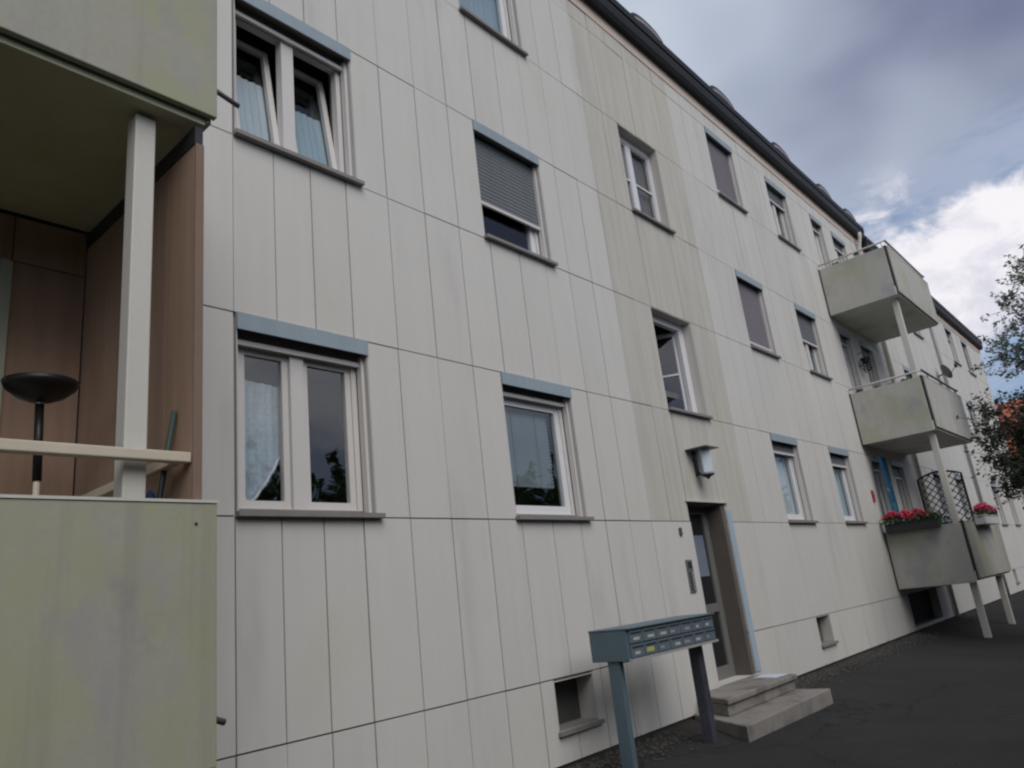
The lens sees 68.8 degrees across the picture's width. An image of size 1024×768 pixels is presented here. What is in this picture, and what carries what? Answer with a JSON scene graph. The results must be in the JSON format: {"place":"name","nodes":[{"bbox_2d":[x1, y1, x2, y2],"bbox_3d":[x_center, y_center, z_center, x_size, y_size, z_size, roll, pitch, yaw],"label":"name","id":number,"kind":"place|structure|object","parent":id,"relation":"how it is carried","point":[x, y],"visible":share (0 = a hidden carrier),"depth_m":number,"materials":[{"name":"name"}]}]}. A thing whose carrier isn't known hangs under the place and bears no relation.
{"place":"outdoors","nodes":[
{"label":"outdoors","id":0,"kind":"place"},
{"bbox_2d":[581,592,1023,767],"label":"ground","id":1,"kind":"structure","parent":0,"point":[964,669],"depth_m":7.37,"materials":[{"name":"black asphalt"}]},
{"bbox_2d":[0,0,1023,767],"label":"apartment building","id":2,"kind":"structure","parent":1,"relation":"on","point":[450,342],"depth_m":6.32,"materials":[{"name":"beige paint"}]},
{"bbox_2d":[0,372,79,494],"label":"floor lamp","id":3,"kind":"object","parent":2,"relation":"on","point":[39,390],"visible":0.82,"depth_m":3.36,"materials":[{"name":"black metal"}]},
{"bbox_2d":[145,490,155,497],"bbox_3d":[-1.492,0.914,3.057,0.082,0.970,0.084,-20,-21,38],"label":"parasol","id":4,"kind":"object","parent":2,"relation":"on","point":[150,494],"visible":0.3,"depth_m":3.17,"materials":[{"name":"blue fabric"}]},
{"bbox_2d":[156,410,176,498],"bbox_3d":[-1.551,0.751,3.067,0.238,1.304,0.237,-20,-21,38],"label":"broom","id":5,"kind":"object","parent":2,"relation":"on","point":[168,445],"visible":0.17,"depth_m":3.21,"materials":[{"name":"plastic"}]},
{"bbox_2d":[232,0,364,186],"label":"window","id":6,"kind":"structure","parent":2,"relation":"in","point":[298,137],"depth_m":6.14,"materials":[{"name":"white plastic"}]},
{"bbox_2d":[234,311,385,518],"bbox_3d":[-1.472,0.271,5.282,0.280,1.373,1.140,-20,-21,38],"label":"window","id":7,"kind":"structure","parent":2,"relation":"in","point":[271,424],"depth_m":5.25,"materials":[{"name":"white plastic"}]},
{"bbox_2d":[458,0,528,57],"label":"window","id":8,"kind":"structure","parent":2,"relation":"in","point":[499,18],"depth_m":8.98,"materials":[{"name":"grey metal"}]},
{"bbox_2d":[472,119,557,266],"bbox_3d":[-0.032,-1.985,7.966,0.245,1.371,1.110,-20,-21,38],"label":"window","id":9,"kind":"structure","parent":2,"relation":"in","point":[508,173],"depth_m":8.07,"materials":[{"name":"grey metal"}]},
{"bbox_2d":[500,371,593,520],"bbox_3d":[0.258,0.639,7.201,0.287,1.373,1.110,-20,-21,38],"label":"window","id":10,"kind":"structure","parent":2,"relation":"in","point":[526,400],"depth_m":7.38,"materials":[{"name":"white plastic"}]},
{"bbox_2d":[553,672,604,736],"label":"cellar window","id":11,"kind":"structure","parent":2,"relation":"in","point":[575,698],"depth_m":6.70,"materials":[{"name":"grey metal"}]},
{"bbox_2d":[617,123,675,234],"bbox_3d":[1.811,-2.861,10.594,0.290,1.393,1.090,-20,-21,38],"label":"window","id":12,"kind":"structure","parent":2,"relation":"in","point":[639,198],"depth_m":10.87,"materials":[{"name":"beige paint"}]},
{"bbox_2d":[650,307,712,418],"bbox_3d":[1.972,-0.178,9.975,0.733,1.391,1.090,-20,-21,38],"label":"window","id":13,"kind":"structure","parent":2,"relation":"in","point":[687,365],"depth_m":10.17,"materials":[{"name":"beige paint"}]},
{"bbox_2d":[685,560,696,592],"bbox_3d":[2.039,2.181,8.495,0.022,0.360,0.130,-20,-21,38],"label":"intercom panel","id":14,"kind":"object","parent":2,"relation":"attached to","point":[691,576],"visible":1,"depth_m":8.48,"materials":[{"name":"metal"}]},
{"bbox_2d":[685,445,718,478],"bbox_3d":[2.375,0.985,9.210,0.281,0.390,0.360,-20,-21,38],"label":"wall lamp","id":15,"kind":"object","parent":2,"relation":"attached to","point":[705,460],"visible":1,"depth_m":9.19,"materials":[{"name":"glass"}]},
{"bbox_2d":[685,500,761,686],"bbox_3d":[2.451,2.499,9.093,0.330,2.102,1.155,-20,-21,38],"label":"entrance door","id":16,"kind":"structure","parent":2,"relation":"in","point":[721,592],"depth_m":9.29,"materials":[{"name":"grey glass"}]},
{"bbox_2d":[704,126,748,213],"bbox_3d":[3.700,-3.740,13.207,0.245,1.353,1.090,-20,-21,38],"label":"window","id":17,"kind":"structure","parent":2,"relation":"in","point":[720,153],"depth_m":13.32,"materials":[{"name":"grey metal"}]},
{"bbox_2d":[735,269,780,358],"bbox_3d":[4.005,-1.129,12.432,0.245,1.371,1.090,-20,-21,38],"label":"window","id":18,"kind":"structure","parent":2,"relation":"in","point":[750,290],"depth_m":12.55,"materials":[{"name":"grey plastic"}]},
{"bbox_2d":[764,176,801,251],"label":"window","id":19,"kind":"structure","parent":2,"relation":"in","point":[777,197],"depth_m":15.30,"materials":[{"name":"white plastic"}]},
{"bbox_2d":[769,432,818,522],"bbox_3d":[4.295,1.495,11.666,0.286,1.373,1.090,-20,-21,38],"label":"window","id":20,"kind":"structure","parent":2,"relation":"in","point":[782,445],"depth_m":11.91,"materials":[{"name":"white plastic"}]},
{"bbox_2d":[794,303,832,379],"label":"window","id":21,"kind":"structure","parent":2,"relation":"in","point":[806,319],"depth_m":14.49,"materials":[{"name":"white plastic"}]},
{"bbox_2d":[809,213,830,268],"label":"window","id":22,"kind":"structure","parent":2,"relation":"in","point":[816,224],"depth_m":16.90,"materials":[{"name":"white plastic"}]},
{"bbox_2d":[816,614,838,647],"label":"cellar window","id":23,"kind":"structure","parent":2,"relation":"in","point":[823,621],"depth_m":11.21,"materials":[{"name":"grey concrete"}]},
{"bbox_2d":[830,231,847,261],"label":"window","id":24,"kind":"structure","parent":2,"relation":"in","point":[839,245],"depth_m":18.07,"materials":[{"name":"grey metal"}]},
{"bbox_2d":[828,446,867,523],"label":"window","id":25,"kind":"structure","parent":2,"relation":"in","point":[839,458],"depth_m":13.76,"materials":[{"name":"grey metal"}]},
{"bbox_2d":[838,328,861,392],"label":"window","id":26,"kind":"structure","parent":2,"relation":"in","point":[844,336],"depth_m":16.11,"materials":[{"name":"grey metal"}]},
{"bbox_2d":[857,352,872,372],"bbox_3d":[7.662,-0.480,16.212,0.280,0.473,0.246,3,-19,-29],"label":"hanging plant","id":27,"kind":"object","parent":2,"relation":"hanging from","point":[864,360],"visible":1,"depth_m":16.17,"materials":[{"name":"green plant"}]},
{"bbox_2d":[859,340,880,387],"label":"window","id":28,"kind":"structure","parent":2,"relation":"in","point":[873,376],"depth_m":17.30,"materials":[{"name":"grey metal"}]},
{"bbox_2d":[870,490,875,501],"bbox_3d":[6.970,2.160,14.404,0.036,0.220,0.100,-20,-21,38],"label":"plaque","id":29,"kind":"object","parent":2,"relation":"attached to","point":[873,495],"visible":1,"depth_m":14.38,"materials":[{"name":"red"}]},
{"bbox_2d":[869,455,892,524],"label":"window","id":30,"kind":"structure","parent":2,"relation":"in","point":[874,460],"depth_m":15.34,"materials":[{"name":"grey metal"}]},
{"bbox_2d":[878,456,901,522],"bbox_3d":[7.466,2.514,14.534,0.047,2.250,0.529,-18,-20,35],"label":"towel","id":31,"kind":"object","parent":2,"relation":"hanging from","point":[888,484],"visible":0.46,"depth_m":14.67,"materials":[{"name":"blue fabric"}]},
{"bbox_2d":[890,460,913,521],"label":"window","id":32,"kind":"structure","parent":2,"relation":"in","point":[897,467],"depth_m":16.50,"materials":[{"name":"grey metal"}]},
{"bbox_2d":[903,365,911,378],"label":"window","id":33,"kind":"structure","parent":2,"relation":"in","point":[906,370],"depth_m":19.76,"materials":[{"name":"white plastic"}]},
{"bbox_2d":[881,507,942,533],"bbox_3d":[7.424,2.516,13.930,1.079,0.433,0.310,-20,-21,38],"label":"flower box","id":34,"kind":"object","parent":2,"relation":"attached to","point":[924,519],"visible":1,"depth_m":13.88,"materials":[{"name":"plastic"}]},
{"bbox_2d":[914,331,924,338],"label":"window","id":35,"kind":"structure","parent":2,"relation":"in","point":[917,333],"depth_m":21.99,"materials":[{"name":"white plastic"}]},
{"bbox_2d":[907,587,942,626],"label":"cellar window","id":36,"kind":"structure","parent":2,"relation":"in","point":[925,604],"depth_m":15.58,"materials":[{"name":"black glass"}]},
{"bbox_2d":[930,514,951,524],"bbox_3d":[8.166,2.998,14.165,0.537,1.130,0.468,-20,-21,38],"label":"balcony plant","id":37,"kind":"object","parent":2,"relation":"on","point":[946,522],"visible":0.13,"depth_m":14.19,"materials":[{"name":"green plant"}]},
{"bbox_2d":[931,469,951,523],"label":"window","id":38,"kind":"structure","parent":2,"relation":"in","point":[937,478],"depth_m":19.01,"materials":[{"name":"glass"}]},
{"bbox_2d":[916,470,974,522],"bbox_3d":[9.612,2.959,16.383,0.926,2.151,0.048,-20,-21,38],"label":"trellis","id":39,"kind":"object","parent":2,"relation":"on","point":[964,490],"visible":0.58,"depth_m":16.50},
{"bbox_2d":[938,364,957,377],"bbox_3d":[13.055,-0.385,22.369,0.513,0.464,0.349,-9,-17,8],"label":"satellite dish","id":40,"kind":"object","parent":2,"relation":"attached to","point":[946,371],"visible":1,"depth_m":22.40,"materials":[{"name":"metal"}]},
{"bbox_2d":[943,324,961,365],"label":"window","id":41,"kind":"structure","parent":2,"relation":"in","point":[948,333],"depth_m":26.20,"materials":[{"name":"white plastic"}]},
{"bbox_2d":[953,474,972,520],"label":"window","id":42,"kind":"structure","parent":2,"relation":"in","point":[958,478],"depth_m":20.81,"materials":[{"name":"glass"}]},
{"bbox_2d":[960,339,976,376],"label":"window","id":43,"kind":"structure","parent":2,"relation":"in","point":[963,343],"depth_m":28.00,"materials":[{"name":"white plastic"}]},
{"bbox_2d":[966,401,981,440],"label":"window","id":44,"kind":"structure","parent":2,"relation":"in","point":[969,406],"depth_m":25.40,"materials":[{"name":"white plastic"}]},
{"bbox_2d":[970,502,999,524],"bbox_3d":[9.239,2.524,14.586,0.306,0.425,1.526,-20,-21,38],"label":"flower box","id":45,"kind":"object","parent":2,"relation":"attached to","point":[984,511],"visible":1,"depth_m":14.24,"materials":[{"name":"white plastic"}]},
{"bbox_2d":[990,484,1009,524],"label":"window","id":46,"kind":"structure","parent":2,"relation":"in","point":[998,503],"depth_m":24.60,"materials":[{"name":"white plastic"}]},
{"bbox_2d":[1005,488,1021,524],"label":"window","id":47,"kind":"structure","parent":2,"relation":"in","point":[1010,501],"depth_m":26.46,"materials":[{"name":"white plastic"}]},
{"bbox_2d":[1012,569,1020,583],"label":"cellar window","id":48,"kind":"structure","parent":2,"relation":"in","point":[1014,572],"depth_m":23.29,"materials":[{"name":"grey metal"}]},
{"bbox_2d":[588,613,730,767],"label":"mailbox stand","id":49,"kind":"object","parent":1,"relation":"on","point":[615,647],"visible":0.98,"depth_m":6.21,"materials":[{"name":"grey metal"}]},
{"bbox_2d":[627,629,642,643],"bbox_3d":[1.000,2.045,6.053,0.019,0.098,0.194,-20,-21,38],"label":"letterbox door","id":50,"kind":"structure","parent":49,"relation":"in","point":[634,636],"depth_m":6.04,"materials":[{"name":"metal"}]},
{"bbox_2d":[629,643,644,657],"bbox_3d":[1.012,2.147,6.023,0.019,0.098,0.194,-20,-21,38],"label":"letterbox door","id":51,"kind":"structure","parent":49,"relation":"in","point":[636,650],"depth_m":6.01,"materials":[{"name":"metal"}]},
{"bbox_2d":[642,627,655,640],"bbox_3d":[1.137,2.074,6.204,0.019,0.098,0.194,-20,-21,38],"label":"letterbox door","id":52,"kind":"structure","parent":49,"relation":"in","point":[649,633],"depth_m":6.19,"materials":[{"name":"metal"}]},
{"bbox_2d":[644,640,658,654],"bbox_3d":[1.149,2.176,6.174,0.019,0.098,0.194,-20,-21,38],"label":"letterbox door","id":53,"kind":"structure","parent":49,"relation":"in","point":[650,647],"depth_m":6.16,"materials":[{"name":"metal"}]},
{"bbox_2d":[654,624,668,638],"bbox_3d":[1.274,2.103,6.355,0.019,0.098,0.194,-20,-21,38],"label":"letterbox door","id":54,"kind":"structure","parent":49,"relation":"in","point":[661,631],"depth_m":6.34,"materials":[{"name":"metal"}]},
{"bbox_2d":[657,637,670,651],"bbox_3d":[1.286,2.205,6.325,0.019,0.098,0.194,-20,-21,38],"label":"letterbox door","id":55,"kind":"structure","parent":49,"relation":"in","point":[663,644],"depth_m":6.31,"materials":[{"name":"metal"}]},
{"bbox_2d":[667,622,680,635],"bbox_3d":[1.410,2.132,6.507,0.019,0.098,0.194,-20,-21,38],"label":"letterbox door","id":56,"kind":"structure","parent":49,"relation":"in","point":[673,628],"depth_m":6.49,"materials":[{"name":"metal"}]},
{"bbox_2d":[669,635,682,648],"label":"letterbox door","id":57,"kind":"structure","parent":49,"relation":"in","point":[675,641],"depth_m":6.46,"materials":[{"name":"metal"}]},
{"bbox_2d":[679,620,691,632],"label":"letterbox door","id":58,"kind":"structure","parent":49,"relation":"in","point":[685,626],"depth_m":6.64,"materials":[{"name":"metal"}]},
{"bbox_2d":[681,632,693,645],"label":"letterbox door","id":59,"kind":"structure","parent":49,"relation":"in","point":[687,639],"depth_m":6.61,"materials":[{"name":"metal"}]},
{"bbox_2d":[691,618,702,630],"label":"letterbox door","id":60,"kind":"structure","parent":49,"relation":"in","point":[696,624],"depth_m":6.80,"materials":[{"name":"metal"}]},
{"bbox_2d":[693,630,704,643],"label":"letterbox door","id":61,"kind":"structure","parent":49,"relation":"in","point":[698,636],"depth_m":6.77,"materials":[{"name":"metal"}]},
{"bbox_2d":[701,616,713,628],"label":"letterbox door","id":62,"kind":"structure","parent":49,"relation":"in","point":[707,622],"depth_m":6.94,"materials":[{"name":"metal"}]},
{"bbox_2d":[704,628,715,640],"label":"letterbox door","id":63,"kind":"structure","parent":49,"relation":"in","point":[709,634],"depth_m":6.92,"materials":[{"name":"metal"}]},
{"bbox_2d":[694,674,832,742],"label":"entrance steps","id":64,"kind":"structure","parent":1,"relation":"on","point":[750,709],"depth_m":7.68,"materials":[{"name":"concrete"}]},
{"bbox_2d":[753,674,786,677],"bbox_3d":[3.002,3.400,8.700,0.283,0.006,0.300,8,-22,-40],"label":"paper sheet","id":65,"kind":"object","parent":64,"relation":"on","point":[769,675],"visible":1,"depth_m":8.67,"materials":[{"name":"white paper"}]},
{"bbox_2d":[569,615,1020,767],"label":"gravel","id":66,"kind":"structure","parent":1,"relation":"on","point":[941,627],"depth_m":9.92,"materials":[{"name":"grey gravel"}]},
{"bbox_2d":[571,591,1023,767],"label":"soil strip","id":67,"kind":"object","parent":1,"relation":"on","point":[692,727],"visible":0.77,"depth_m":9.23,"materials":[{"name":"brown soil"}]},
{"bbox_2d":[587,600,997,765],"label":"weeds","id":68,"kind":"object","parent":67,"relation":"on","point":[832,664],"visible":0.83,"depth_m":10.89,"materials":[{"name":"green plant"}]},
{"bbox_2d":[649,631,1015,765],"bbox_3d":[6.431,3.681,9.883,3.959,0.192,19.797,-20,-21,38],"label":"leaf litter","id":69,"kind":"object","parent":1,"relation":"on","point":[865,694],"visible":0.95,"depth_m":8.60,"materials":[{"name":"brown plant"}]},
{"bbox_2d":[956,357,1023,509],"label":"tree","id":70,"kind":"object","parent":1,"relation":"on","point":[1013,466],"visible":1,"depth_m":11.98,"materials":[{"name":"green plant"}]},
{"bbox_2d":[968,244,1023,381],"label":"tree","id":71,"kind":"object","parent":1,"relation":"on","point":[1018,347],"visible":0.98,"depth_m":15.53,"materials":[{"name":"green plant"}]},
{"bbox_2d":[995,400,1023,496],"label":"red roof house","id":72,"kind":"structure","parent":1,"relation":"on","point":[1004,411],"depth_m":50.82,"materials":[{"name":"ceramic"}]},
{"bbox_2d":[1012,391,1023,413],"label":"tree","id":73,"kind":"object","parent":1,"relation":"on","point":[1019,395],"visible":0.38,"depth_m":42.02,"materials":[{"name":"green plant"}]},
{"bbox_2d":[617,0,1023,403],"label":"sky","id":74,"kind":"structure","parent":0,"point":[909,114],"materials":[{"name":"blue"}]}
]}

